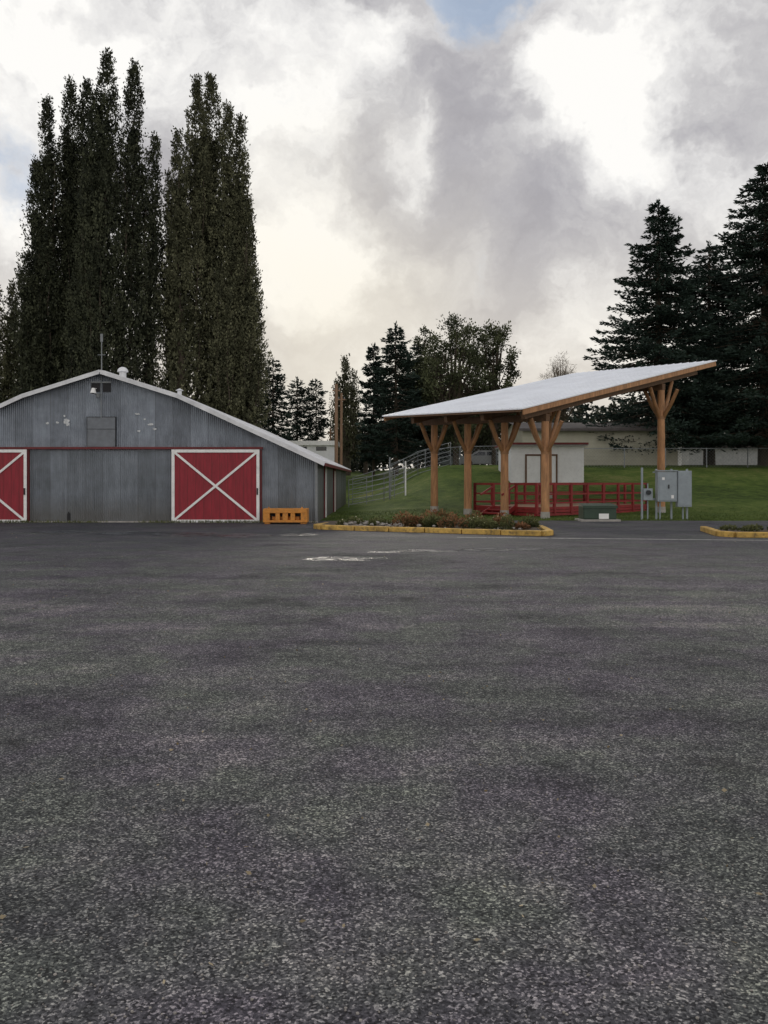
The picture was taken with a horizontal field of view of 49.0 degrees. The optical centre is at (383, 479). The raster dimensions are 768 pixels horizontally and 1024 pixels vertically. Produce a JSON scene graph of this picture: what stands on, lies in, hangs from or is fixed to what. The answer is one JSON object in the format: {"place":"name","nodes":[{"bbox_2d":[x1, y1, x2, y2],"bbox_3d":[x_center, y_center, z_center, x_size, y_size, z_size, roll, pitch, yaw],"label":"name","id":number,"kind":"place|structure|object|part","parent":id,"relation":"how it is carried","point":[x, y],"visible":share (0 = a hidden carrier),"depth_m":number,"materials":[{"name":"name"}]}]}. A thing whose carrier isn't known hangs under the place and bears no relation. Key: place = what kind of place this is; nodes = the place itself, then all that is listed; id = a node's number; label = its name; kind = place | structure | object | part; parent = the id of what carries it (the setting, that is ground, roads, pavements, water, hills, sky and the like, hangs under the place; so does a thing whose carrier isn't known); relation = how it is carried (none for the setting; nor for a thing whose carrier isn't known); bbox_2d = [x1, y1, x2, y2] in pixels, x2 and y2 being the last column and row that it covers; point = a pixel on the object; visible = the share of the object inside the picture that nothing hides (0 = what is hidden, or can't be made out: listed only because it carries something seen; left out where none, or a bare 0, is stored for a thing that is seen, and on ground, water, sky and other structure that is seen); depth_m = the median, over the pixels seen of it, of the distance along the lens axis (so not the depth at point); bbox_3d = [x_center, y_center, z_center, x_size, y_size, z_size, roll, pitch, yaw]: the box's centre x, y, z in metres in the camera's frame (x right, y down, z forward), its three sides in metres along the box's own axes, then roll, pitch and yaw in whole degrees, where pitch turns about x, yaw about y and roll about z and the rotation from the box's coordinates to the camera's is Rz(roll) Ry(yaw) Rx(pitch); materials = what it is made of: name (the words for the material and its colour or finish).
{"place":"outdoors","nodes":[
{"label":"outdoors","id":0,"kind":"place"},
{"bbox_2d":[0,0,767,470],"label":"sky","id":1,"kind":"structure","parent":0,"point":[413,163],"materials":[{"name":"grey"}]},
{"bbox_2d":[438,452,463,465],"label":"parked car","id":2,"kind":"object","parent":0,"point":[444,455],"visible":0.06,"depth_m":82.02,"materials":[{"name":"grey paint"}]},
{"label":"windows","id":3,"kind":"part","parent":2,"relation":"part of","materials":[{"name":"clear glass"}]},
{"bbox_2d":[320,465,767,520],"bbox_3d":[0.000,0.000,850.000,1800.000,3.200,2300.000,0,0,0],"label":"ground","id":4,"kind":"structure","parent":0,"point":[728,487],"depth_m":49.23,"materials":[{"name":"green plant"}]},
{"bbox_2d":[0,278,27,402],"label":"lombardy poplar tree","id":5,"kind":"object","parent":4,"relation":"on","point":[6,375],"visible":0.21,"depth_m":67.60,"materials":[{"name":"green plant"}]},
{"bbox_2d":[0,93,77,400],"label":"lombardy poplar tree","id":6,"kind":"object","parent":4,"relation":"on","point":[40,278],"visible":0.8,"depth_m":62.31,"materials":[{"name":"green plant"}]},
{"bbox_2d":[47,74,113,383],"bbox_3d":[-23.834,-14.892,65.365,6.006,32.470,7.570,0,0,-38],"label":"lombardy poplar tree","id":7,"kind":"object","parent":4,"relation":"on","point":[70,155],"visible":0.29,"depth_m":63.93,"materials":[{"name":"green plant"}]},
{"bbox_2d":[57,47,169,389],"bbox_3d":[-19.175,-14.523,60.040,7.926,32.526,6.011,0,0,-26],"label":"lombardy poplar tree","id":8,"kind":"object","parent":4,"relation":"on","point":[100,271],"visible":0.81,"depth_m":59.84,"materials":[{"name":"green plant"}]},
{"bbox_2d":[0,334,351,522],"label":"corrugated metal barn","id":9,"kind":"structure","parent":4,"relation":"on","point":[100,445],"depth_m":31.70,"materials":[{"name":"grey metal"}]},
{"bbox_2d":[0,450,27,519],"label":"sliding door panel","id":10,"kind":"structure","parent":9,"relation":"in","point":[12,478],"depth_m":31.60,"materials":[{"name":"red paint"}]},
{"bbox_2d":[175,452,255,519],"bbox_3d":[-6.315,0.227,31.630,3.293,2.740,0.060,0,0,0],"label":"sliding door panel","id":11,"kind":"structure","parent":9,"relation":"in","point":[190,485],"depth_m":31.60,"materials":[{"name":"red paint"}]},
{"bbox_2d":[325,466,335,516],"bbox_3d":[-2.496,0.494,39.650,0.050,2.213,6.900,0,0,0],"label":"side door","id":12,"kind":"structure","parent":9,"relation":"in","point":[325,466],"depth_m":36.21,"materials":[{"name":"grey metal"}]},
{"bbox_2d":[149,73,224,409],"bbox_3d":[-14.714,-14.408,63.096,6.164,32.131,5.853,0,0,-43],"label":"lombardy poplar tree","id":13,"kind":"object","parent":4,"relation":"on","point":[183,357],"visible":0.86,"depth_m":62.16,"materials":[{"name":"green plant"}]},
{"bbox_2d":[190,71,272,428],"bbox_3d":[-12.143,-14.974,64.293,7.666,32.862,7.302,0,0,0],"label":"lombardy poplar tree","id":14,"kind":"object","parent":4,"relation":"on","point":[239,370],"visible":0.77,"depth_m":62.83,"materials":[{"name":"green plant"}]},
{"bbox_2d":[250,357,298,440],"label":"fir tree","id":15,"kind":"object","parent":4,"relation":"on","point":[277,389],"visible":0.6,"depth_m":85.64,"materials":[{"name":"green plant"}]},
{"bbox_2d":[281,377,314,440],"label":"fir tree","id":16,"kind":"object","parent":4,"relation":"on","point":[297,414],"visible":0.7,"depth_m":91.69,"materials":[{"name":"green plant"}]},
{"bbox_2d":[297,378,331,440],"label":"fir tree","id":17,"kind":"object","parent":4,"relation":"on","point":[319,431],"visible":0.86,"depth_m":89.75,"materials":[{"name":"green plant"}]},
{"bbox_2d":[299,445,334,461],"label":"walls","id":18,"kind":"structure","parent":4,"relation":"on","point":[328,454],"depth_m":72.00,"materials":[{"name":"white paint"}]},
{"bbox_2d":[290,441,339,446],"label":"roof","id":19,"kind":"structure","parent":18,"relation":"on","point":[314,442],"depth_m":71.80,"materials":[{"name":"grey metal"}]},
{"bbox_2d":[303,447,326,450],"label":"windows","id":20,"kind":"structure","parent":18,"relation":"attached to","point":[321,448],"depth_m":71.97,"materials":[{"name":"grey glass"}]},
{"bbox_2d":[332,384,339,462],"bbox_3d":[-3.622,-2.918,64.000,0.600,8.750,0.320,0,0,0],"label":"utility pole","id":21,"kind":"object","parent":4,"relation":"on","point":[336,390],"visible":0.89,"depth_m":63.89,"materials":[{"name":"brown wood"}]},
{"bbox_2d":[338,393,344,465],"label":"utility pole","id":22,"kind":"object","parent":4,"relation":"on","point":[341,399],"visible":0.84,"depth_m":65.91,"materials":[{"name":"brown wood"}]},
{"bbox_2d":[325,353,365,475],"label":"young poplar tree","id":23,"kind":"object","parent":4,"relation":"on","point":[349,436],"visible":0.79,"depth_m":87.55,"materials":[{"name":"green plant"}]},
{"bbox_2d":[351,419,371,474],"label":"tree","id":24,"kind":"object","parent":4,"relation":"on","point":[365,469],"visible":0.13,"depth_m":94.68,"materials":[{"name":"green plant"}]},
{"bbox_2d":[355,343,393,474],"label":"fir tree","id":25,"kind":"object","parent":4,"relation":"on","point":[368,385],"visible":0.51,"depth_m":75.68,"materials":[{"name":"green plant"}]},
{"bbox_2d":[0,520,767,1023],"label":"asphalt parking lot","id":26,"kind":"structure","parent":4,"relation":"on","point":[402,640],"depth_m":4.55,"materials":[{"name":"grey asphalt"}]},
{"bbox_2d":[0,519,315,522],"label":"wall weeds","id":27,"kind":"object","parent":26,"relation":"on","point":[143,521],"depth_m":31.27,"materials":[{"name":"green plant"}]},
{"bbox_2d":[263,507,308,523],"bbox_3d":[-3.591,1.290,30.850,1.625,0.620,0.700,0,0,0],"label":"orange steel skid","id":28,"kind":"object","parent":26,"relation":"on","point":[281,515],"visible":0.99,"depth_m":30.51,"materials":[{"name":"paint"}]},
{"bbox_2d":[276,533,314,535],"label":"puddle","id":29,"kind":"object","parent":26,"relation":"on","point":[296,534],"visible":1,"depth_m":24.61,"materials":[{"name":"grey liquid"}]},
{"bbox_2d":[303,557,358,560],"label":"puddle","id":30,"kind":"object","parent":26,"relation":"on","point":[333,558],"visible":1,"depth_m":17.08,"materials":[{"name":"grey liquid"}]},
{"bbox_2d":[0,528,761,983],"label":"fallen leaves","id":31,"kind":"object","parent":26,"relation":"on","point":[362,818],"visible":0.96,"depth_m":4.30,"materials":[{"name":"brown plant"}]},
{"bbox_2d":[369,551,402,552],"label":"puddle","id":32,"kind":"object","parent":26,"relation":"on","point":[384,552],"visible":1,"depth_m":18.50,"materials":[{"name":"grey liquid"}]},
{"bbox_2d":[406,549,456,551],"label":"puddle","id":33,"kind":"object","parent":26,"relation":"on","point":[412,550],"visible":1,"depth_m":18.76,"materials":[{"name":"grey liquid"}]},
{"bbox_2d":[313,508,553,535],"bbox_3d":[1.331,1.258,27.338,8.520,0.701,4.853,0,0,16],"label":"kerbed planting bed","id":34,"kind":"object","parent":26,"relation":"on","point":[436,522],"visible":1,"depth_m":26.00,"materials":[{"name":"green plant"}]},
{"bbox_2d":[277,396,749,472],"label":"distant tree belt","id":35,"kind":"object","parent":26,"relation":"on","point":[357,466],"visible":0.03,"depth_m":104.31,"materials":[{"name":"green plant"}]},
{"bbox_2d":[575,503,620,521],"bbox_3d":[8.340,1.270,32.935,1.511,0.700,1.170,0,0,0],"label":"green transformer box","id":36,"kind":"object","parent":26,"relation":"on","point":[596,512],"visible":0.98,"depth_m":32.49,"materials":[{"name":"paint"}]},
{"bbox_2d":[465,537,767,540],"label":"painted parking line","id":37,"kind":"object","parent":26,"relation":"on","point":[592,538],"visible":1,"depth_m":22.93,"materials":[{"name":"paint"}]},
{"bbox_2d":[700,523,767,537],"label":"kerbed planting bed","id":38,"kind":"object","parent":26,"relation":"on","point":[752,531],"visible":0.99,"depth_m":24.28,"materials":[{"name":"yellow paint"}]},
{"bbox_2d":[355,320,429,474],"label":"fir tree","id":39,"kind":"object","parent":4,"relation":"on","point":[383,387],"visible":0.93,"depth_m":71.64,"materials":[{"name":"green plant"}]},
{"bbox_2d":[348,442,450,506],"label":"livestock gate panels","id":40,"kind":"object","parent":4,"relation":"on","point":[389,477],"visible":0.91,"depth_m":50.34,"materials":[{"name":"metal"}]},
{"bbox_2d":[391,342,448,467],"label":"fir tree","id":41,"kind":"object","parent":4,"relation":"on","point":[415,349],"visible":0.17,"depth_m":77.54,"materials":[{"name":"green plant"}]},
{"bbox_2d":[398,324,449,466],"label":"maple tree","id":42,"kind":"object","parent":4,"relation":"on","point":[417,339],"visible":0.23,"depth_m":77.53,"materials":[{"name":"green plant"}]},
{"bbox_2d":[391,445,497,480],"bbox_3d":[5.654,-1.164,62.853,11.722,2.774,2.420,0,0,43],"label":"chain link fence","id":43,"kind":"object","parent":4,"relation":"on","point":[425,455],"visible":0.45,"depth_m":63.61,"materials":[{"name":"metal"}]},
{"bbox_2d":[415,311,496,464],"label":"maple tree","id":44,"kind":"object","parent":4,"relation":"on","point":[456,386],"visible":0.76,"depth_m":72.12,"materials":[{"name":"green plant"}]},
{"bbox_2d":[438,383,515,464],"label":"maple tree","id":45,"kind":"object","parent":4,"relation":"on","point":[479,443],"visible":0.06,"depth_m":79.66,"materials":[{"name":"green plant"}]},
{"bbox_2d":[459,450,497,464],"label":"parked car","id":46,"kind":"object","parent":4,"relation":"on","point":[480,455],"visible":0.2,"depth_m":76.01,"materials":[{"name":"paint"}]},
{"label":"windows","id":47,"kind":"part","parent":46,"relation":"part of","materials":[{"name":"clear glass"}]},
{"bbox_2d":[464,319,521,464],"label":"maple tree","id":48,"kind":"object","parent":4,"relation":"on","point":[498,334],"visible":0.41,"depth_m":74.35,"materials":[{"name":"green plant"}]},
{"bbox_2d":[495,442,588,482],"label":"white shed","id":49,"kind":"structure","parent":4,"relation":"on","point":[524,462],"depth_m":50.50,"materials":[{"name":"white paint"}]},
{"bbox_2d":[527,456,555,482],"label":"doors","id":50,"kind":"structure","parent":49,"relation":"in","point":[533,462],"depth_m":50.47,"materials":[{"name":"white"}]},
{"bbox_2d":[382,360,716,518],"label":"timber pavilion","id":51,"kind":"structure","parent":4,"relation":"on","point":[543,401],"depth_m":38.57,"materials":[{"name":"metal"}]},
{"bbox_2d":[539,351,578,422],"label":"bare tree","id":52,"kind":"object","parent":4,"relation":"on","point":[564,415],"visible":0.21,"depth_m":79.84,"materials":[{"name":"brown plant"}]},
{"bbox_2d":[473,482,646,515],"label":"red stage platform","id":53,"kind":"structure","parent":4,"relation":"on","point":[570,507],"depth_m":38.51,"materials":[{"name":"paint"}]},
{"bbox_2d":[500,423,683,464],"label":"beige fairground hall","id":54,"kind":"structure","parent":4,"relation":"on","point":[574,432],"depth_m":60.00,"materials":[{"name":"beige paint"}]},
{"bbox_2d":[569,198,756,454],"bbox_3d":[20.100,-10.808,61.736,13.870,20.015,13.513,0,0,0],"label":"spruce tree","id":55,"kind":"object","parent":4,"relation":"on","point":[652,339],"visible":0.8,"depth_m":60.64,"materials":[{"name":"green plant"}]},
{"bbox_2d":[641,468,691,519],"bbox_3d":[11.378,0.575,33.895,2.019,2.151,0.450,0,0,0],"label":"electrical service cabinet","id":56,"kind":"object","parent":4,"relation":"on","point":[671,485],"visible":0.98,"depth_m":33.73,"materials":[{"name":"grey metal"}]},
{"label":"cabinet doors","id":57,"kind":"part","parent":56,"relation":"part of","materials":[{"name":"grey paint"}]},
{"bbox_2d":[584,448,767,467],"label":"chain link fence","id":58,"kind":"object","parent":4,"relation":"on","point":[707,449],"visible":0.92,"depth_m":57.50,"materials":[{"name":"metal"}]},
{"bbox_2d":[629,240,759,464],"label":"spruce tree","id":59,"kind":"object","parent":4,"relation":"on","point":[713,284],"visible":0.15,"depth_m":66.42,"materials":[{"name":"green plant"}]},
{"bbox_2d":[665,162,767,465],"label":"spruce tree","id":60,"kind":"object","parent":4,"relation":"on","point":[738,345],"visible":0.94,"depth_m":59.40,"materials":[{"name":"green plant"}]},
{"bbox_2d":[682,445,757,464],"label":"grey storage building","id":61,"kind":"structure","parent":4,"relation":"on","point":[720,456],"depth_m":86.00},
{"bbox_2d":[328,507,767,520],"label":"lawn grass","id":62,"kind":"structure","parent":0,"point":[625,517],"depth_m":36.37,"materials":[{"name":"green plant"}]}
]}

